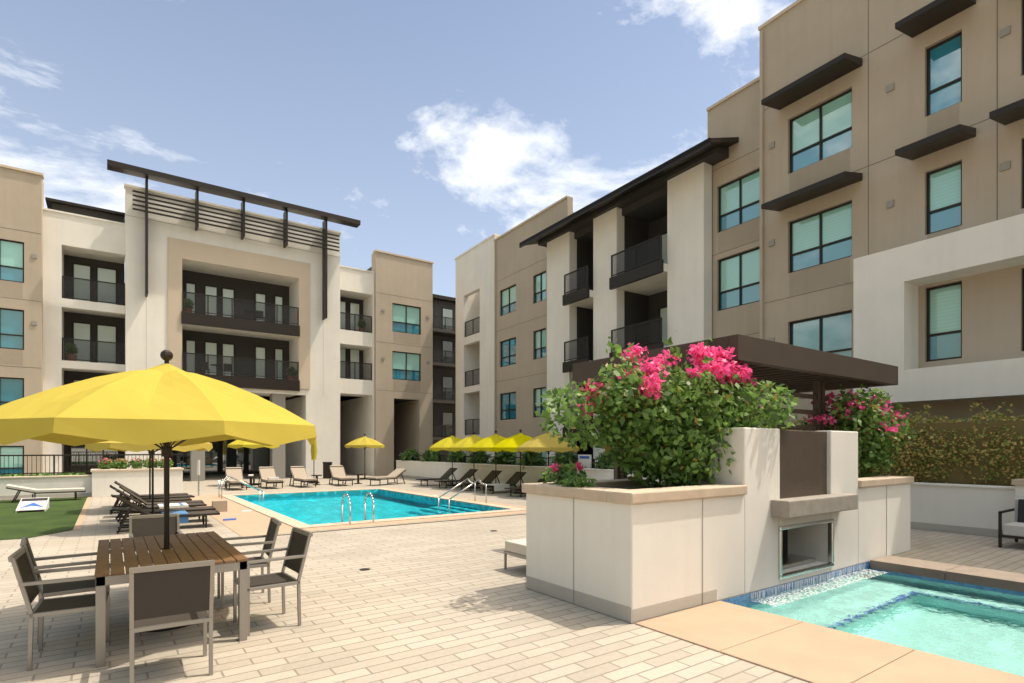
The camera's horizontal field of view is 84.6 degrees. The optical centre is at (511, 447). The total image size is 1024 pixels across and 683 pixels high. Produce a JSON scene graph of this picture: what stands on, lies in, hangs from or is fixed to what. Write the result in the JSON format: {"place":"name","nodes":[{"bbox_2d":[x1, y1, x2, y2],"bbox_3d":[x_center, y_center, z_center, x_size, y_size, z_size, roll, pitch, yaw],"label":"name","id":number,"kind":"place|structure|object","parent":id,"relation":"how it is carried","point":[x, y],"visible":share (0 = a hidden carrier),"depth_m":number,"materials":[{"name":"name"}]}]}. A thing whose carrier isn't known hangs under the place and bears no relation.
{"place":"outdoors","nodes":[
{"label":"outdoors","id":0,"kind":"place"},
{"bbox_2d":[6,484,85,502],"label":"lounge chair","id":1,"kind":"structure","parent":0,"point":[19,489],"depth_m":17.88,"materials":[{"name":"white metal"}]},
{"bbox_2d":[0,472,1023,682],"bbox_3d":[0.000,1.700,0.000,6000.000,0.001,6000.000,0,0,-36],"label":"ground","id":2,"kind":"structure","parent":0,"point":[445,601],"depth_m":5.49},
{"bbox_2d":[0,496,91,539],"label":"lawn","id":3,"kind":"structure","parent":2,"relation":"on","point":[58,515],"depth_m":13.53,"materials":[{"name":"green plant"}]},
{"bbox_2d":[16,497,48,512],"bbox_3d":[-13.068,1.550,15.366,0.600,0.300,1.200,0,0,-36],"label":"cornhole board","id":4,"kind":"object","parent":3,"relation":"on","point":[28,504],"visible":0.98,"depth_m":15.32,"materials":[{"name":"white paint"}]},
{"bbox_2d":[20,537,96,644],"bbox_3d":[-4.123,1.260,5.184,0.602,0.880,0.532,0,0,-40],"label":"dining chair","id":5,"kind":"object","parent":2,"relation":"on","point":[62,588],"visible":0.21,"depth_m":5.12,"materials":[{"name":"silver metal"}]},
{"bbox_2d":[8,547,109,670],"bbox_3d":[-3.673,1.260,4.607,0.602,0.880,0.532,0,0,-33],"label":"dining chair","id":6,"kind":"object","parent":2,"relation":"on","point":[25,572],"visible":0.81,"depth_m":4.51,"materials":[{"name":"silver metal"}]},
{"bbox_2d":[0,454,184,499],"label":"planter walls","id":7,"kind":"structure","parent":2,"relation":"on","point":[97,482],"depth_m":19.62,"materials":[{"name":"beige concrete"}]},
{"bbox_2d":[0,472,85,476],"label":"low wall","id":8,"kind":"structure","parent":7,"relation":"on","point":[37,474],"depth_m":19.44,"materials":[{"name":"beige concrete"}]},
{"bbox_2d":[98,457,173,468],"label":"flowers","id":9,"kind":"object","parent":7,"relation":"in","point":[123,464],"depth_m":20.30,"materials":[{"name":"green plant"}]},
{"bbox_2d":[108,449,151,508],"bbox_3d":[-9.964,0.560,15.495,2.187,2.281,2.187,0,0,-36],"label":"umbrella row","id":10,"kind":"object","parent":2,"relation":"on","point":[149,453],"visible":0.1,"depth_m":15.47,"materials":[{"name":"brown metal"}]},
{"bbox_2d":[85,441,212,513],"bbox_3d":[-7.703,0.560,12.071,2.150,2.281,2.150,0,0,-18],"label":"umbrella row","id":11,"kind":"object","parent":2,"relation":"on","point":[114,445],"visible":0.27,"depth_m":11.19,"materials":[{"name":"yellow fabric"}]},
{"bbox_2d":[110,485,191,514],"bbox_3d":[-9.691,1.336,15.136,1.832,0.728,0.660,0,0,-36],"label":"lounger","id":12,"kind":"object","parent":2,"relation":"on","point":[157,500],"visible":0.5,"depth_m":14.99,"materials":[{"name":"brown metal"}]},
{"bbox_2d":[114,481,187,506],"bbox_3d":[-10.731,1.336,16.796,1.832,0.728,0.660,0,0,-33],"label":"lounger","id":13,"kind":"object","parent":2,"relation":"on","point":[132,491],"visible":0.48,"depth_m":16.59,"materials":[{"name":"brown metal"}]},
{"bbox_2d":[111,494,194,506],"bbox_3d":[-10.213,1.497,16.045,1.963,0.405,0.660,0,0,-38],"label":"lounger","id":14,"kind":"object","parent":2,"relation":"on","point":[171,496],"visible":0.57,"depth_m":15.90,"materials":[{"name":"brown metal"}]},
{"bbox_2d":[129,513,182,559],"bbox_3d":[-4.239,1.260,6.706,0.532,0.880,0.602,0,0,-36],"label":"dining chair","id":15,"kind":"object","parent":2,"relation":"on","point":[143,526],"visible":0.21,"depth_m":6.88,"materials":[{"name":"grey fabric"}]},
{"bbox_2d":[0,350,316,631],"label":"umbrella","id":16,"kind":"object","parent":2,"relation":"on","point":[166,404],"visible":0.92,"depth_m":4.62,"materials":[{"name":"yellow fabric"}]},
{"bbox_2d":[115,489,206,521],"bbox_3d":[-8.505,1.336,13.680,1.832,0.728,0.660,0,0,-38],"label":"lounger","id":17,"kind":"object","parent":2,"relation":"on","point":[157,506],"visible":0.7,"depth_m":13.38,"materials":[{"name":"brown metal"}]},
{"bbox_2d":[119,485,203,516],"bbox_3d":[-8.945,1.316,14.385,1.830,0.768,0.660,0,0,-33],"label":"lounger","id":18,"kind":"object","parent":2,"relation":"on","point":[142,500],"visible":0.61,"depth_m":14.18,"materials":[{"name":"brown metal"}]},
{"bbox_2d":[112,506,215,525],"bbox_3d":[-7.862,1.497,12.756,1.963,0.405,0.660,0,0,-36],"label":"lounger","id":19,"kind":"object","parent":2,"relation":"on","point":[186,509],"visible":0.62,"depth_m":12.68,"materials":[{"name":"brown metal"}]},
{"bbox_2d":[116,495,219,533],"bbox_3d":[-7.243,1.336,11.914,1.832,0.728,0.660,0,0,-33],"label":"lounger","id":20,"kind":"object","parent":2,"relation":"on","point":[204,514],"visible":0.73,"depth_m":11.76,"materials":[{"name":"brown metal"}]},
{"bbox_2d":[94,531,247,667],"bbox_3d":[-3.354,1.337,5.469,1.092,0.725,2.000,0,0,-36],"label":"dining table","id":21,"kind":"object","parent":2,"relation":"on","point":[225,555],"visible":0.83,"depth_m":4.97,"materials":[{"name":"brown wood"}]},
{"bbox_2d":[128,560,214,682],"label":"dining chair","id":22,"kind":"object","parent":2,"relation":"on","point":[162,596],"visible":1,"depth_m":4.04,"materials":[{"name":"grey fabric"}]},
{"bbox_2d":[0,215,432,474],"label":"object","id":23,"kind":"object","parent":2,"relation":"on","point":[35,322],"visible":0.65,"depth_m":35.00,"materials":[{"name":"brown paint"}]},
{"bbox_2d":[0,159,433,480],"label":"building","id":24,"kind":"structure","parent":2,"relation":"on","point":[111,290],"depth_m":30.16,"materials":[{"name":"beige paint"}]},
{"bbox_2d":[64,298,365,375],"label":"balcony plants","id":25,"kind":"object","parent":24,"relation":"attached to","point":[71,348],"visible":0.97,"depth_m":28.79,"materials":[{"name":"green plant"}]},
{"bbox_2d":[225,467,247,489],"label":"lounger","id":26,"kind":"object","parent":2,"relation":"on","point":[236,472],"visible":0.86,"depth_m":23.69,"materials":[{"name":"beige fabric"}]},
{"bbox_2d":[217,517,281,608],"bbox_3d":[-2.946,1.260,6.308,0.602,0.880,0.532,0,0,-32],"label":"dining chair","id":27,"kind":"object","parent":2,"relation":"on","point":[270,536],"visible":0.66,"depth_m":6.32,"materials":[{"name":"silver metal"}]},
{"bbox_2d":[227,440,278,484],"bbox_3d":[-11.884,0.460,25.922,2.150,2.481,2.150,0,0,-25],"label":"umbrella","id":28,"kind":"object","parent":2,"relation":"on","point":[236,444],"visible":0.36,"depth_m":25.04,"materials":[{"name":"yellow fabric"}]},
{"bbox_2d":[258,467,283,488],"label":"lounger","id":29,"kind":"object","parent":2,"relation":"on","point":[265,473],"visible":0.97,"depth_m":24.40,"materials":[{"name":"beige fabric"}]},
{"bbox_2d":[233,527,312,635],"bbox_3d":[-2.324,1.260,5.473,0.602,0.880,0.532,0,0,-39],"label":"dining chair","id":30,"kind":"object","parent":2,"relation":"on","point":[294,557],"visible":0.86,"depth_m":5.47,"materials":[{"name":"silver metal"}]},
{"bbox_2d":[289,466,317,487],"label":"lounger","id":31,"kind":"object","parent":2,"relation":"on","point":[298,473],"visible":0.98,"depth_m":25.17,"materials":[{"name":"beige fabric"}]},
{"bbox_2d":[245,474,362,487],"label":"side tables","id":32,"kind":"object","parent":2,"relation":"on","point":[311,475],"visible":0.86,"depth_m":25.82,"materials":[{"name":"brown metal"}]},
{"bbox_2d":[308,439,319,483],"bbox_3d":[-9.536,0.430,27.108,0.512,2.540,0.520,0,0,-36],"label":"closed umbrella","id":33,"kind":"object","parent":2,"relation":"on","point":[314,451],"visible":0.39,"depth_m":27.01,"materials":[{"name":"yellow fabric"}]},
{"bbox_2d":[66,307,591,508],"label":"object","id":34,"kind":"object","parent":2,"relation":"on","point":[585,460],"visible":0.62,"depth_m":29.48,"materials":[{"name":"white"}]},
{"bbox_2d":[329,465,354,485],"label":"lounger","id":35,"kind":"object","parent":2,"relation":"on","point":[337,472],"visible":0.99,"depth_m":26.18,"materials":[{"name":"beige fabric"}]},
{"bbox_2d":[161,483,524,570],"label":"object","id":36,"kind":"object","parent":2,"relation":"on","point":[220,505],"visible":0.58,"depth_m":13.54,"materials":[{"name":"brown metal"}]},
{"bbox_2d":[218,475,486,524],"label":"pool handrails","id":37,"kind":"object","parent":2,"relation":"in","point":[366,495],"visible":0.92,"depth_m":17.18,"materials":[{"name":"silver metal"}]},
{"bbox_2d":[191,487,525,536],"bbox_3d":[-5.242,1.835,17.486,7.700,0.330,11.050,0,0,-36],"label":"pool coping","id":38,"kind":"object","parent":2,"relation":"on","point":[255,521],"visible":0.66,"depth_m":14.58,"materials":[{"name":"beige concrete"}]},
{"bbox_2d":[243,492,489,524],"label":"pool water","id":39,"kind":"structure","parent":38,"relation":"in","point":[315,509],"depth_m":17.13,"materials":[{"name":"blue liquid"}]},
{"bbox_2d":[345,434,384,479],"bbox_3d":[-8.013,0.461,30.654,2.039,2.479,2.039,0,0,-36],"label":"umbrella","id":40,"kind":"object","parent":2,"relation":"on","point":[364,442],"visible":0.98,"depth_m":30.13,"materials":[{"name":"yellow fabric"}]},
{"bbox_2d":[366,468,405,485],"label":"lounger","id":41,"kind":"object","parent":2,"relation":"on","point":[396,473],"visible":1,"depth_m":26.26,"materials":[{"name":"beige fabric"}]},
{"bbox_2d":[416,468,457,485],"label":"lounger","id":42,"kind":"object","parent":2,"relation":"on","point":[446,475],"visible":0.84,"depth_m":25.94,"materials":[{"name":"brown metal"}]},
{"bbox_2d":[433,294,455,460],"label":"building","id":43,"kind":"structure","parent":2,"relation":"on","point":[444,367],"depth_m":48.51,"materials":[{"name":"grey"}]},
{"bbox_2d":[429,432,461,485],"bbox_3d":[-2.677,0.500,25.249,2.019,2.400,2.019,0,0,39],"label":"umbrella","id":44,"kind":"object","parent":2,"relation":"on","point":[446,443],"visible":0.75,"depth_m":24.70,"materials":[{"name":"yellow fabric"}]},
{"bbox_2d":[434,469,477,487],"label":"lounger","id":45,"kind":"object","parent":2,"relation":"on","point":[469,473],"visible":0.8,"depth_m":24.49,"materials":[{"name":"brown metal"}]},
{"bbox_2d":[449,432,482,488],"bbox_3d":[-1.601,0.500,23.743,2.019,2.400,2.019,0,0,1],"label":"umbrella","id":46,"kind":"object","parent":2,"relation":"on","point":[465,444],"visible":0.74,"depth_m":23.21,"materials":[{"name":"yellow fabric"}]},
{"bbox_2d":[456,470,501,490],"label":"lounger","id":47,"kind":"object","parent":2,"relation":"on","point":[489,478],"visible":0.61,"depth_m":23.06,"materials":[{"name":"brown fabric"}]},
{"bbox_2d":[469,431,506,490],"bbox_3d":[-0.642,0.500,22.401,2.041,2.400,2.041,0,0,-36],"label":"umbrella","id":48,"kind":"object","parent":2,"relation":"on","point":[487,443],"visible":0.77,"depth_m":21.88,"materials":[{"name":"yellow fabric"}]},
{"bbox_2d":[478,472,526,493],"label":"lounger","id":49,"kind":"object","parent":2,"relation":"on","point":[514,479],"visible":0.74,"depth_m":21.69,"materials":[{"name":"brown metal"}]},
{"bbox_2d":[504,538,525,568],"bbox_3d":[0.830,1.500,8.213,1.900,0.400,0.600,0,0,-36],"label":"daybed","id":50,"kind":"object","parent":2,"relation":"on","point":[516,547],"visible":0.18,"depth_m":7.75,"materials":[{"name":"white fabric"}]},
{"bbox_2d":[491,429,547,493],"bbox_3d":[0.317,0.500,21.058,2.090,2.400,2.090,0,0,-36],"label":"umbrella","id":51,"kind":"object","parent":2,"relation":"on","point":[512,443],"visible":0.71,"depth_m":20.57,"materials":[{"name":"yellow fabric"},{"name":"dark bronze"}]},
{"bbox_2d":[504,473,550,496],"bbox_3d":[0.675,1.316,20.068,1.830,0.768,0.660,0,0,-34],"label":"lounger","id":52,"kind":"object","parent":2,"relation":"on","point":[540,480],"visible":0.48,"depth_m":19.93,"materials":[{"name":"brown fabric"}]},
{"bbox_2d":[517,428,579,481],"bbox_3d":[1.276,0.500,19.716,2.019,2.400,2.019,0,0,-23],"label":"umbrella","id":53,"kind":"object","parent":2,"relation":"on","point":[542,443],"visible":0.75,"depth_m":19.01,"materials":[{"name":"yellow fabric"}]},
{"bbox_2d":[396,455,1023,540],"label":"planter wall","id":54,"kind":"structure","parent":2,"relation":"on","point":[970,509],"depth_m":11.50,"materials":[{"name":"white paint"}]},
{"bbox_2d":[399,448,613,468],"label":"terrace shrubs","id":55,"kind":"object","parent":54,"relation":"in","point":[529,458],"visible":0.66,"depth_m":24.82,"materials":[{"name":"green plant"}]},
{"bbox_2d":[415,460,597,468],"bbox_3d":[0.508,0.798,24.414,1.084,0.347,23.235,0,0,-36],"label":"terrace ground cover","id":56,"kind":"object","parent":54,"relation":"on","point":[507,464],"visible":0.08,"depth_m":24.77,"materials":[{"name":"green plant"}]},
{"bbox_2d":[780,401,1023,485],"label":"hedge","id":57,"kind":"object","parent":54,"relation":"on","point":[955,477],"depth_m":11.46,"materials":[{"name":"green plant"}]},
{"bbox_2d":[522,427,913,622],"bbox_3d":[3.443,0.730,7.997,6.780,1.940,1.970,0,0,-36],"label":"planter with fireplace","id":58,"kind":"object","parent":2,"relation":"on","point":[782,506],"visible":0.96,"depth_m":6.55,"materials":[{"name":"white paint"}]},
{"bbox_2d":[540,462,596,487],"bbox_3d":[0.696,0.347,6.575,0.560,0.374,0.964,0,0,-23],"label":"plant","id":59,"kind":"object","parent":58,"relation":"in","point":[564,475],"depth_m":6.67,"materials":[{"name":"green plant"}]},
{"bbox_2d":[534,330,798,486],"bbox_3d":[1.971,-0.468,7.275,3.503,2.002,2.469,0,0,-1],"label":"bush","id":60,"kind":"object","parent":58,"relation":"in","point":[628,424],"depth_m":6.57,"materials":[{"name":"green plant"}]},
{"bbox_2d":[577,342,758,416],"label":"pink flowers","id":61,"kind":"object","parent":60,"relation":"attached to","point":[721,367],"visible":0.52,"depth_m":6.81,"materials":[{"name":"pink plant"}]},
{"bbox_2d":[573,485,886,604],"bbox_3d":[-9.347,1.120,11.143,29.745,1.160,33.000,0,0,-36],"label":"joint","id":62,"kind":"object","parent":58,"relation":"attached to","point":[702,543],"visible":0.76,"depth_m":6.11,"materials":[{"name":"brown"}]},
{"bbox_2d":[801,383,916,477],"bbox_3d":[5.889,-0.280,9.787,1.812,1.724,1.762,0,0,-36],"label":"bush","id":63,"kind":"object","parent":58,"relation":"in","point":[876,454],"depth_m":9.34,"materials":[{"name":"green plant"}]},
{"bbox_2d":[803,389,907,432],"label":"pink flowers","id":64,"kind":"object","parent":63,"relation":"attached to","point":[862,408],"visible":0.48,"depth_m":9.31,"materials":[{"name":"plant"}]},
{"bbox_2d":[573,334,897,478],"bbox_3d":[3.954,0.125,9.861,4.900,3.150,3.150,0,0,-36],"label":"pergola","id":65,"kind":"object","parent":2,"relation":"on","point":[799,370],"visible":0.36,"depth_m":8.97,"materials":[{"name":"brown metal"}]},
{"bbox_2d":[454,0,1023,466],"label":"building","id":66,"kind":"structure","parent":2,"relation":"on","point":[928,302],"depth_m":16.56,"materials":[{"name":"beige paint"}]},
{"bbox_2d":[494,0,1010,455],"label":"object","id":67,"kind":"object","parent":2,"relation":"on","point":[1004,32],"visible":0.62,"depth_m":18.07,"materials":[{"name":"brown paint"}]},
{"bbox_2d":[721,562,887,605],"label":"waterfall","id":68,"kind":"structure","parent":2,"relation":"in","point":[785,587],"depth_m":7.17,"materials":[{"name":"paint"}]},
{"bbox_2d":[736,568,1023,676],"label":"spa water","id":69,"kind":"structure","parent":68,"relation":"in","point":[980,625],"depth_m":6.13,"materials":[{"name":"teal liquid"}]},
{"bbox_2d":[635,555,1023,682],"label":"spa coping","id":70,"kind":"object","parent":2,"relation":"on","point":[804,651],"visible":0.87,"depth_m":4.83,"materials":[{"name":"stone"}]},
{"bbox_2d":[998,498,1023,547],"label":"sofa","id":71,"kind":"object","parent":2,"relation":"on","point":[1015,530],"visible":1,"depth_m":9.60,"materials":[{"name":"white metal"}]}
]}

